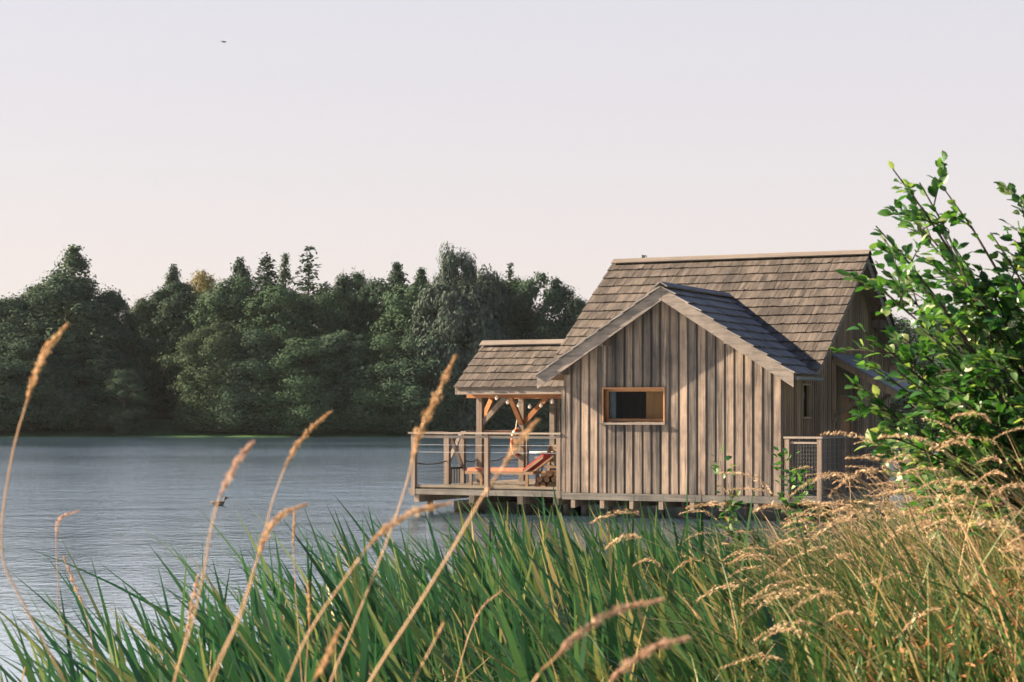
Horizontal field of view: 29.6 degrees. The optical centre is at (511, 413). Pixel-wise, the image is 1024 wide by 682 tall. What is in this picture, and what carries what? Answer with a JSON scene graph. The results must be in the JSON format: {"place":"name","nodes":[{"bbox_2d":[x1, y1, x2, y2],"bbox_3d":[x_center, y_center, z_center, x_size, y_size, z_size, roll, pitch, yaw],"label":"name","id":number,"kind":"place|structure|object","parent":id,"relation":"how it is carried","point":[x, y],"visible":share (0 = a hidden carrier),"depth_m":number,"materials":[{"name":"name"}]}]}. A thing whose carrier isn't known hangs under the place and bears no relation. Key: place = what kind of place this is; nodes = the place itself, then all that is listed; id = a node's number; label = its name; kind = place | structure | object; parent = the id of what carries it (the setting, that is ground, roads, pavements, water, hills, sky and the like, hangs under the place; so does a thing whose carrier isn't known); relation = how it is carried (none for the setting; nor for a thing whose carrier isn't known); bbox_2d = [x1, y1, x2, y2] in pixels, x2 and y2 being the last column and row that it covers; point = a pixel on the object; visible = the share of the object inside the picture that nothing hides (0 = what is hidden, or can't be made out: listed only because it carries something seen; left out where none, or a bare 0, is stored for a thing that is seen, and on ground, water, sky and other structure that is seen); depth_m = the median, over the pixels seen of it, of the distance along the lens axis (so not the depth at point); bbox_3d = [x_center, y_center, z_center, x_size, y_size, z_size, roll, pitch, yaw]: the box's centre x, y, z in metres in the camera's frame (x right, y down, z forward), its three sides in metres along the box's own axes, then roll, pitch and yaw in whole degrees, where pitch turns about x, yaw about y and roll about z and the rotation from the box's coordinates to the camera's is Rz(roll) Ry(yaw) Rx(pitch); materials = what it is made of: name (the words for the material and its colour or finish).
{"place":"outdoors","nodes":[
{"label":"outdoors","id":0,"kind":"place"},
{"bbox_2d":[0,419,998,680],"bbox_3d":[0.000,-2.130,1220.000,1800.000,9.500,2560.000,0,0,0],"label":"ground","id":1,"kind":"structure","parent":0,"point":[154,427],"depth_m":173.28,"materials":[{"name":"green plant"}]},
{"bbox_2d":[0,350,37,432],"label":"tree","id":2,"kind":"object","parent":1,"relation":"on","point":[7,400],"visible":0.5,"depth_m":172.57,"materials":[{"name":"green plant"}]},
{"bbox_2d":[0,292,59,423],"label":"tree","id":3,"kind":"object","parent":1,"relation":"on","point":[11,306],"visible":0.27,"depth_m":178.17,"materials":[{"name":"green plant"}]},
{"bbox_2d":[0,322,68,681],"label":"grass stem","id":4,"kind":"object","parent":1,"relation":"on","point":[37,369],"visible":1,"depth_m":4.07,"materials":[{"name":"plant"}]},
{"bbox_2d":[17,279,75,340],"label":"tree","id":5,"kind":"object","parent":1,"relation":"on","point":[35,287],"visible":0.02,"depth_m":187.36,"materials":[{"name":"green plant"}]},
{"bbox_2d":[0,329,95,430],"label":"tree","id":6,"kind":"object","parent":1,"relation":"on","point":[18,355],"visible":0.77,"depth_m":173.10,"materials":[{"name":"green plant"}]},
{"bbox_2d":[1,270,143,421],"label":"tree","id":7,"kind":"object","parent":1,"relation":"on","point":[58,289],"visible":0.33,"depth_m":179.43,"materials":[{"name":"green plant"}]},
{"bbox_2d":[63,556,98,681],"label":"grass stem","id":8,"kind":"object","parent":1,"relation":"on","point":[73,581],"visible":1,"depth_m":7.54,"materials":[{"name":"plant"}]},
{"bbox_2d":[55,510,124,681],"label":"grass stem","id":9,"kind":"object","parent":1,"relation":"on","point":[61,517],"visible":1,"depth_m":7.55,"materials":[{"name":"plant"}]},
{"bbox_2d":[25,341,156,428],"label":"tree","id":10,"kind":"object","parent":1,"relation":"on","point":[98,360],"visible":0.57,"depth_m":175.39,"materials":[{"name":"green plant"}]},
{"bbox_2d":[41,244,150,404],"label":"tree","id":11,"kind":"object","parent":1,"relation":"on","point":[72,263],"visible":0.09,"depth_m":185.04,"materials":[{"name":"green plant"}]},
{"bbox_2d":[79,285,158,419],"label":"tree","id":12,"kind":"object","parent":1,"relation":"on","point":[131,327],"visible":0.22,"depth_m":182.88,"materials":[{"name":"green plant"}]},
{"bbox_2d":[95,367,154,434],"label":"shrub","id":13,"kind":"object","parent":1,"relation":"on","point":[121,420],"visible":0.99,"depth_m":172.97,"materials":[{"name":"green plant"}]},
{"bbox_2d":[124,294,176,418],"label":"tree","id":14,"kind":"object","parent":1,"relation":"on","point":[141,308],"visible":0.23,"depth_m":190.82,"materials":[{"name":"green plant"}]},
{"bbox_2d":[150,263,196,399],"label":"tree","id":15,"kind":"object","parent":1,"relation":"on","point":[172,275],"visible":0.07,"depth_m":194.48,"materials":[{"name":"green plant"}]},
{"bbox_2d":[130,277,220,418],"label":"tree","id":16,"kind":"object","parent":1,"relation":"on","point":[178,301],"visible":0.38,"depth_m":190.00,"materials":[{"name":"green plant"}]},
{"bbox_2d":[177,574,198,666],"bbox_3d":[-1.038,1.234,5.508,0.302,1.550,0.054,0,0,-12],"label":"grass stem","id":17,"kind":"object","parent":1,"relation":"on","point":[192,600],"visible":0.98,"depth_m":5.54,"materials":[{"name":"plant"}]},
{"bbox_2d":[173,381,210,431],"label":"shrub","id":18,"kind":"object","parent":1,"relation":"on","point":[179,419],"visible":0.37,"depth_m":175.49,"materials":[{"name":"green plant"}]},
{"bbox_2d":[186,269,221,317],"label":"tree","id":19,"kind":"object","parent":1,"relation":"on","point":[199,280],"visible":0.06,"depth_m":214.24,"materials":[{"name":"yellow plant"}]},
{"bbox_2d":[151,318,275,431],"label":"tree","id":20,"kind":"object","parent":1,"relation":"on","point":[198,349],"visible":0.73,"depth_m":173.86,"materials":[{"name":"green plant"}]},
{"bbox_2d":[173,439,254,681],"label":"grass stem","id":21,"kind":"object","parent":1,"relation":"on","point":[235,462],"visible":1,"depth_m":3.67,"materials":[{"name":"plant"}]},
{"bbox_2d":[161,272,287,405],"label":"tree","id":22,"kind":"object","parent":1,"relation":"on","point":[216,302],"visible":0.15,"depth_m":181.92,"materials":[{"name":"green plant"}]},
{"bbox_2d":[224,256,257,323],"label":"tree","id":23,"kind":"object","parent":1,"relation":"on","point":[238,265],"visible":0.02,"depth_m":195.62,"materials":[{"name":"green plant"}]},
{"bbox_2d":[193,328,307,432],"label":"tree","id":24,"kind":"object","parent":1,"relation":"on","point":[261,355],"visible":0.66,"depth_m":172.68,"materials":[{"name":"green plant"}]},
{"bbox_2d":[208,503,307,681],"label":"grass stem","id":25,"kind":"object","parent":1,"relation":"on","point":[280,516],"visible":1,"depth_m":4.05,"materials":[{"name":"plant"}]},
{"bbox_2d":[251,252,287,338],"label":"tree","id":26,"kind":"object","parent":1,"relation":"on","point":[265,278],"visible":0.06,"depth_m":189.74,"materials":[{"name":"green plant"}]},
{"bbox_2d":[213,411,331,681],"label":"grass stem","id":27,"kind":"object","parent":1,"relation":"on","point":[298,442],"visible":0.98,"depth_m":4.28,"materials":[{"name":"plant"}]},
{"bbox_2d":[245,373,303,432],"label":"shrub","id":28,"kind":"object","parent":1,"relation":"on","point":[266,394],"visible":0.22,"depth_m":173.04,"materials":[{"name":"green plant"}]},
{"bbox_2d":[228,280,333,410],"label":"tree","id":29,"kind":"object","parent":1,"relation":"on","point":[269,304],"visible":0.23,"depth_m":178.56,"materials":[{"name":"green plant"}]},
{"bbox_2d":[274,253,305,309],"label":"tree","id":30,"kind":"object","parent":1,"relation":"on","point":[284,273],"visible":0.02,"depth_m":201.69,"materials":[{"name":"green plant"}]},
{"bbox_2d":[292,511,302,681],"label":"grass stem","id":31,"kind":"object","parent":1,"relation":"on","point":[293,525],"visible":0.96,"depth_m":6.52,"materials":[{"name":"plant"}]},
{"bbox_2d":[247,335,353,433],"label":"tree","id":32,"kind":"object","parent":1,"relation":"on","point":[314,408],"visible":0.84,"depth_m":172.04,"materials":[{"name":"green plant"}]},
{"bbox_2d":[305,580,310,681],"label":"grass stem","id":33,"kind":"object","parent":1,"relation":"on","point":[309,603],"visible":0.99,"depth_m":6.03,"materials":[{"name":"plant"}]},
{"bbox_2d":[286,246,334,365],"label":"tree","id":34,"kind":"object","parent":1,"relation":"on","point":[309,287],"visible":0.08,"depth_m":185.72,"materials":[{"name":"green plant"}]},
{"bbox_2d":[287,281,362,367],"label":"tree","id":35,"kind":"object","parent":1,"relation":"on","point":[326,298],"visible":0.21,"depth_m":181.01,"materials":[{"name":"green plant"}]},
{"bbox_2d":[312,624,343,681],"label":"grass stem","id":36,"kind":"object","parent":1,"relation":"on","point":[328,654],"visible":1,"depth_m":3.43,"materials":[{"name":"plant"}]},
{"bbox_2d":[304,382,357,431],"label":"shrub","id":37,"kind":"object","parent":1,"relation":"on","point":[330,409],"visible":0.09,"depth_m":174.67,"materials":[{"name":"green plant"}]},
{"bbox_2d":[289,328,388,431],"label":"tree","id":38,"kind":"object","parent":1,"relation":"on","point":[331,341],"visible":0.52,"depth_m":173.29,"materials":[{"name":"green plant"}]},
{"bbox_2d":[328,267,381,354],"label":"tree","id":39,"kind":"object","parent":1,"relation":"on","point":[346,284],"visible":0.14,"depth_m":185.85,"materials":[{"name":"green plant"}]},
{"bbox_2d":[287,502,451,681],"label":"grass stem","id":40,"kind":"object","parent":1,"relation":"on","point":[402,518],"visible":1,"depth_m":3.57,"materials":[{"name":"plant"}]},
{"bbox_2d":[338,276,404,359],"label":"tree","id":41,"kind":"object","parent":1,"relation":"on","point":[369,295],"visible":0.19,"depth_m":182.89,"materials":[{"name":"green plant"}]},
{"bbox_2d":[333,330,453,432],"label":"tree","id":42,"kind":"object","parent":1,"relation":"on","point":[386,342],"visible":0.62,"depth_m":172.50,"materials":[{"name":"green plant"}]},
{"bbox_2d":[330,354,457,681],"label":"grass stem","id":43,"kind":"object","parent":1,"relation":"on","point":[435,401],"visible":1,"depth_m":4.10,"materials":[{"name":"plant"}]},
{"bbox_2d":[380,261,409,333],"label":"tree","id":44,"kind":"object","parent":1,"relation":"on","point":[397,276],"visible":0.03,"depth_m":190.53,"materials":[{"name":"green plant"}]},
{"bbox_2d":[358,277,441,415],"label":"tree","id":45,"kind":"object","parent":1,"relation":"on","point":[397,311],"visible":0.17,"depth_m":178.19,"materials":[{"name":"green plant"}]},
{"bbox_2d":[380,383,449,431],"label":"shrub","id":46,"kind":"object","parent":1,"relation":"on","point":[410,420],"visible":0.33,"depth_m":172.50,"materials":[{"name":"green plant"}]},
{"bbox_2d":[412,267,431,290],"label":"tree","id":47,"kind":"object","parent":1,"relation":"on","point":[420,273],"visible":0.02,"depth_m":193.72,"materials":[{"name":"green plant"}]},
{"bbox_2d":[371,330,474,433],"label":"tree","id":48,"kind":"object","parent":1,"relation":"on","point":[405,386],"visible":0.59,"depth_m":171.63,"materials":[{"name":"green plant"}]},
{"bbox_2d":[413,622,444,681],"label":"grass stem","id":49,"kind":"object","parent":1,"relation":"on","point":[440,629],"visible":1,"depth_m":4.02,"materials":[{"name":"plant"}]},
{"bbox_2d":[0,481,889,681],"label":"reeds","id":50,"kind":"object","parent":1,"relation":"on","point":[387,604],"visible":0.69,"depth_m":10.68,"materials":[{"name":"green plant"}]},
{"bbox_2d":[369,418,539,681],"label":"grass stem","id":51,"kind":"object","parent":1,"relation":"on","point":[521,439],"visible":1,"depth_m":3.44,"materials":[{"name":"plant"}]},
{"bbox_2d":[429,241,483,383],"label":"tree","id":52,"kind":"object","parent":1,"relation":"on","point":[451,263],"visible":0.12,"depth_m":177.85,"materials":[{"name":"green plant"}]},
{"bbox_2d":[405,276,517,431],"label":"tree","id":53,"kind":"object","parent":1,"relation":"on","point":[474,314],"visible":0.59,"depth_m":173.09,"materials":[{"name":"green plant"}]},
{"bbox_2d":[421,341,503,425],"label":"tree","id":54,"kind":"object","parent":1,"relation":"on","point":[466,347],"visible":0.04,"depth_m":176.01,"materials":[{"name":"green plant"}]},
{"bbox_2d":[455,590,501,681],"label":"grass stem","id":55,"kind":"object","parent":1,"relation":"on","point":[485,605],"visible":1,"depth_m":6.53,"materials":[{"name":"plant"}]},
{"bbox_2d":[468,262,519,336],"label":"tree","id":56,"kind":"object","parent":1,"relation":"on","point":[489,283],"visible":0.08,"depth_m":180.94,"materials":[{"name":"green plant"}]},
{"bbox_2d":[472,398,517,430],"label":"shrub","id":57,"kind":"object","parent":1,"relation":"on","point":[496,414],"visible":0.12,"depth_m":173.13,"materials":[{"name":"green plant"}]},
{"bbox_2d":[459,334,547,432],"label":"tree","id":58,"kind":"object","parent":1,"relation":"on","point":[496,423],"visible":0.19,"depth_m":172.58,"materials":[{"name":"green plant"}]},
{"bbox_2d":[502,262,514,329],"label":"tree","id":59,"kind":"object","parent":1,"relation":"on","point":[510,273],"visible":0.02,"depth_m":201.93,"materials":[{"name":"green plant"}]},
{"bbox_2d":[0,416,1023,681],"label":"dry grass","id":60,"kind":"structure","parent":1,"relation":"on","point":[948,538],"depth_m":8.94,"materials":[{"name":"beige plant"}]},
{"bbox_2d":[483,275,551,339],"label":"tree","id":61,"kind":"object","parent":1,"relation":"on","point":[513,284],"visible":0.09,"depth_m":182.84,"materials":[{"name":"green plant"}]},
{"bbox_2d":[499,401,560,434],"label":"shrub","id":62,"kind":"object","parent":1,"relation":"on","point":[545,416],"visible":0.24,"depth_m":172.39,"materials":[{"name":"green plant"}]},
{"bbox_2d":[508,399,561,432],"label":"tree","id":63,"kind":"object","parent":1,"relation":"on","point":[538,426],"visible":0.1,"depth_m":171.72,"materials":[{"name":"green plant"}]},
{"bbox_2d":[506,271,580,339],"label":"tree","id":64,"kind":"object","parent":1,"relation":"on","point":[556,299],"visible":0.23,"depth_m":179.25,"materials":[{"name":"green plant"}]},
{"bbox_2d":[557,295,587,323],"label":"tree","id":65,"kind":"object","parent":1,"relation":"on","point":[579,305],"visible":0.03,"depth_m":189.05,"materials":[{"name":"green plant"}]},
{"bbox_2d":[533,597,664,681],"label":"grass stem","id":66,"kind":"object","parent":1,"relation":"on","point":[595,623],"visible":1,"depth_m":3.55,"materials":[{"name":"plant"}]},
{"bbox_2d":[609,636,691,681],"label":"grass stem","id":67,"kind":"object","parent":1,"relation":"on","point":[658,645],"visible":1,"depth_m":3.43,"materials":[{"name":"plant"}]},
{"bbox_2d":[326,437,1023,681],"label":"bank grass","id":68,"kind":"structure","parent":1,"relation":"on","point":[937,665],"depth_m":8.07,"materials":[{"name":"green plant"}]},
{"bbox_2d":[357,410,1023,675],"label":"grass plumes","id":69,"kind":"object","parent":1,"relation":"on","point":[1017,549],"depth_m":8.53,"materials":[{"name":"beige plant"}]},
{"bbox_2d":[711,445,742,559],"bbox_3d":[1.720,1.152,15.506,0.283,1.813,0.296,0,0,0],"label":"sapling","id":70,"kind":"object","parent":1,"relation":"on","point":[716,471],"visible":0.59,"depth_m":15.50,"materials":[{"name":"green plant"}]},
{"bbox_2d":[716,485,753,574],"bbox_3d":[1.658,1.272,14.608,0.266,1.495,0.269,0,0,-27],"label":"sapling","id":71,"kind":"object","parent":1,"relation":"on","point":[726,518],"visible":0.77,"depth_m":14.59,"materials":[{"name":"green plant"}]},
{"bbox_2d":[772,446,804,555],"bbox_3d":[2.345,1.109,16.513,0.321,1.650,0.317,0,0,0],"label":"sapling","id":72,"kind":"object","parent":1,"relation":"on","point":[782,498],"visible":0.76,"depth_m":16.50,"materials":[{"name":"green plant"}]},
{"bbox_2d":[782,465,821,547],"bbox_3d":[2.542,1.187,16.886,0.326,1.472,0.293,0,0,-27],"label":"sapling","id":73,"kind":"object","parent":1,"relation":"on","point":[801,471],"visible":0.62,"depth_m":16.90,"materials":[{"name":"green plant"}]},
{"bbox_2d":[890,313,918,416],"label":"tree","id":74,"kind":"object","parent":1,"relation":"on","point":[902,328],"visible":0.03,"depth_m":185.05,"materials":[{"name":"green plant"}]},
{"bbox_2d":[792,549,1023,681],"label":"dead leaves","id":75,"kind":"object","parent":1,"relation":"on","point":[951,644],"visible":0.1,"depth_m":7.46,"materials":[{"name":"brown plant"}]},
{"bbox_2d":[828,150,1023,561],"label":"bush","id":76,"kind":"object","parent":1,"relation":"on","point":[984,390],"visible":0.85,"depth_m":10.04,"materials":[{"name":"green plant"}]},
{"bbox_2d":[890,348,1003,433],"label":"tree","id":77,"kind":"object","parent":1,"relation":"on","point":[903,400],"visible":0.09,"depth_m":171.76,"materials":[{"name":"green plant"}]},
{"bbox_2d":[894,317,1004,409],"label":"tree","id":78,"kind":"object","parent":1,"relation":"on","point":[916,336],"visible":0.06,"depth_m":183.74,"materials":[{"name":"green plant"}]},
{"bbox_2d":[957,314,1023,396],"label":"tree","id":79,"kind":"object","parent":1,"relation":"on","point":[1013,323],"visible":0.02,"depth_m":185.01,"materials":[{"name":"green plant"}]},
{"bbox_2d":[0,437,1004,681],"bbox_3d":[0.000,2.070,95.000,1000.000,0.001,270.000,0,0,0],"label":"water","id":80,"kind":"structure","parent":0,"point":[164,490],"depth_m":39.26,"materials":[{"name":"blue liquid"}]},
{"bbox_2d":[210,496,228,504],"bbox_3d":[-6.573,1.980,43.600,0.425,0.223,0.184,0,0,0],"label":"duck","id":81,"kind":"object","parent":80,"relation":"on","point":[220,502],"visible":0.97,"depth_m":43.55},
{"bbox_2d":[408,479,580,514],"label":"deck","id":82,"kind":"structure","parent":80,"relation":"on","point":[514,494],"depth_m":40.28,"materials":[{"name":"brown wood"}]},
{"bbox_2d":[444,434,465,483],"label":"deck gate","id":83,"kind":"structure","parent":82,"relation":"on","point":[449,453],"depth_m":42.13,"materials":[{"name":"brown wood"}]},
{"bbox_2d":[408,430,561,497],"bbox_3d":[0.631,1.051,42.242,3.490,1.318,5.730,0,0,26],"label":"deck railing","id":84,"kind":"object","parent":82,"relation":"on","point":[487,452],"visible":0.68,"depth_m":39.67,"materials":[{"name":"wood"}]},
{"bbox_2d":[465,453,553,485],"bbox_3d":[-0.053,1.187,40.551,1.814,0.698,0.550,0,0,26],"label":"sun lounger","id":85,"kind":"object","parent":82,"relation":"on","point":[535,465],"visible":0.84,"depth_m":40.38,"materials":[{"name":"orange wood"}]},
{"bbox_2d":[530,451,546,482],"bbox_3d":[0.655,1.193,42.790,0.539,0.686,0.539,0,0,26],"label":"side table","id":86,"kind":"object","parent":82,"relation":"on","point":[541,452],"visible":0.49,"depth_m":42.68,"materials":[{"name":"white paint"}]},
{"bbox_2d":[540,482,548,486],"bbox_3d":[0.715,1.470,39.838,0.117,0.124,0.380,0,0,26],"label":"log","id":87,"kind":"object","parent":82,"relation":"on","point":[543,484],"visible":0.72,"depth_m":39.67,"materials":[{"name":"brown wood"}]},
{"bbox_2d":[544,476,552,481],"bbox_3d":[0.791,1.347,39.837,0.119,0.127,0.380,0,0,26],"label":"log","id":88,"kind":"object","parent":87,"relation":"on","point":[547,478],"visible":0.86,"depth_m":39.67,"materials":[{"name":"brown wood"}]},
{"bbox_2d":[547,470,555,475],"bbox_3d":[0.845,1.232,39.774,0.129,0.120,0.380,0,0,26],"label":"log","id":89,"kind":"object","parent":88,"relation":"on","point":[550,473],"visible":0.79,"depth_m":39.61,"materials":[{"name":"brown wood"}]},
{"bbox_2d":[534,445,555,470],"bbox_3d":[0.945,1.111,41.820,0.700,0.851,0.700,0,0,26],"label":"wooden armchair","id":90,"kind":"object","parent":82,"relation":"on","point":[549,450],"visible":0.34,"depth_m":42.17,"materials":[{"name":"brown wood"}]},
{"bbox_2d":[549,399,559,469],"bbox_3d":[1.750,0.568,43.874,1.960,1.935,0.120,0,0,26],"label":"post","id":91,"kind":"object","parent":82,"relation":"on","point":[552,418],"visible":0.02,"depth_m":44.21,"materials":[{"name":"brown wood"}]},
{"bbox_2d":[453,249,917,519],"bbox_3d":[3.907,-0.346,41.945,9.436,6.233,8.975,0,0,26],"label":"cabin","id":92,"kind":"object","parent":80,"relation":"on","point":[667,377],"visible":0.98,"depth_m":38.63,"materials":[{"name":"brown wood"}]},
{"bbox_2d":[510,420,517,457],"bbox_3d":[0.130,0.474,44.149,0.106,1.072,0.680,0,0,26],"label":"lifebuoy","id":93,"kind":"object","parent":92,"relation":"hanging from","point":[512,442],"visible":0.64,"depth_m":43.93,"materials":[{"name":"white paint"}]},
{"bbox_2d":[495,394,561,408],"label":"string lights","id":94,"kind":"object","parent":92,"relation":"hanging from","point":[529,405],"visible":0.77,"depth_m":41.45,"materials":[{"name":"glass"}]},
{"bbox_2d":[600,387,665,424],"bbox_3d":[2.415,-0.143,38.324,1.380,0.735,0.260,0,0,26],"label":"window","id":95,"kind":"structure","parent":92,"relation":"in","point":[606,410],"depth_m":38.39,"materials":[{"name":"brown wood"}]},
{"bbox_2d":[802,383,811,418],"bbox_3d":[5.783,-0.240,38.293,0.120,0.690,0.510,0,0,26],"label":"window","id":96,"kind":"structure","parent":92,"relation":"in","point":[806,387],"depth_m":38.47,"materials":[{"name":"brown glass"}]},
{"bbox_2d":[839,395,851,488],"bbox_3d":[6.997,0.595,40.866,0.090,1.950,0.900,0,0,26],"label":"door","id":97,"kind":"structure","parent":92,"relation":"in","point":[846,426],"depth_m":40.99,"materials":[{"name":"brown wood"}]},
{"bbox_2d":[784,482,917,521],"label":"walkway","id":98,"kind":"structure","parent":80,"relation":"on","point":[825,497],"depth_m":38.48,"materials":[{"name":"brown wood"}]},
{"bbox_2d":[783,433,921,501],"bbox_3d":[7.211,1.058,40.318,0.759,1.225,7.905,0,0,26],"label":"side railing","id":99,"kind":"object","parent":98,"relation":"on","point":[842,450],"visible":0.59,"depth_m":37.86,"materials":[{"name":"wood"}]},
{"bbox_2d":[0,0,1023,367],"label":"sky","id":100,"kind":"structure","parent":0,"point":[564,139],"materials":[{"name":"white"}]},
{"bbox_3d":[0.591,1.468,39.925,0.126,0.130,0.380,0,0,26],"label":"log","id":101,"kind":"object","parent":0,"visible":0},
{"bbox_2d":[537,476,545,481],"bbox_3d":[0.648,1.356,39.873,0.128,0.120,0.380,0,0,26],"label":"log","id":102,"kind":"object","parent":101,"relation":"on","point":[540,478],"visible":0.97,"depth_m":39.71,"materials":[{"name":"brown wood"}]},
{"bbox_2d":[541,470,551,475],"bbox_3d":[0.734,1.233,39.879,0.118,0.115,0.380,0,0,26],"label":"log","id":103,"kind":"object","parent":102,"relation":"on","point":[543,473],"visible":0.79,"depth_m":39.71,"materials":[{"name":"brown wood"}]}
]}

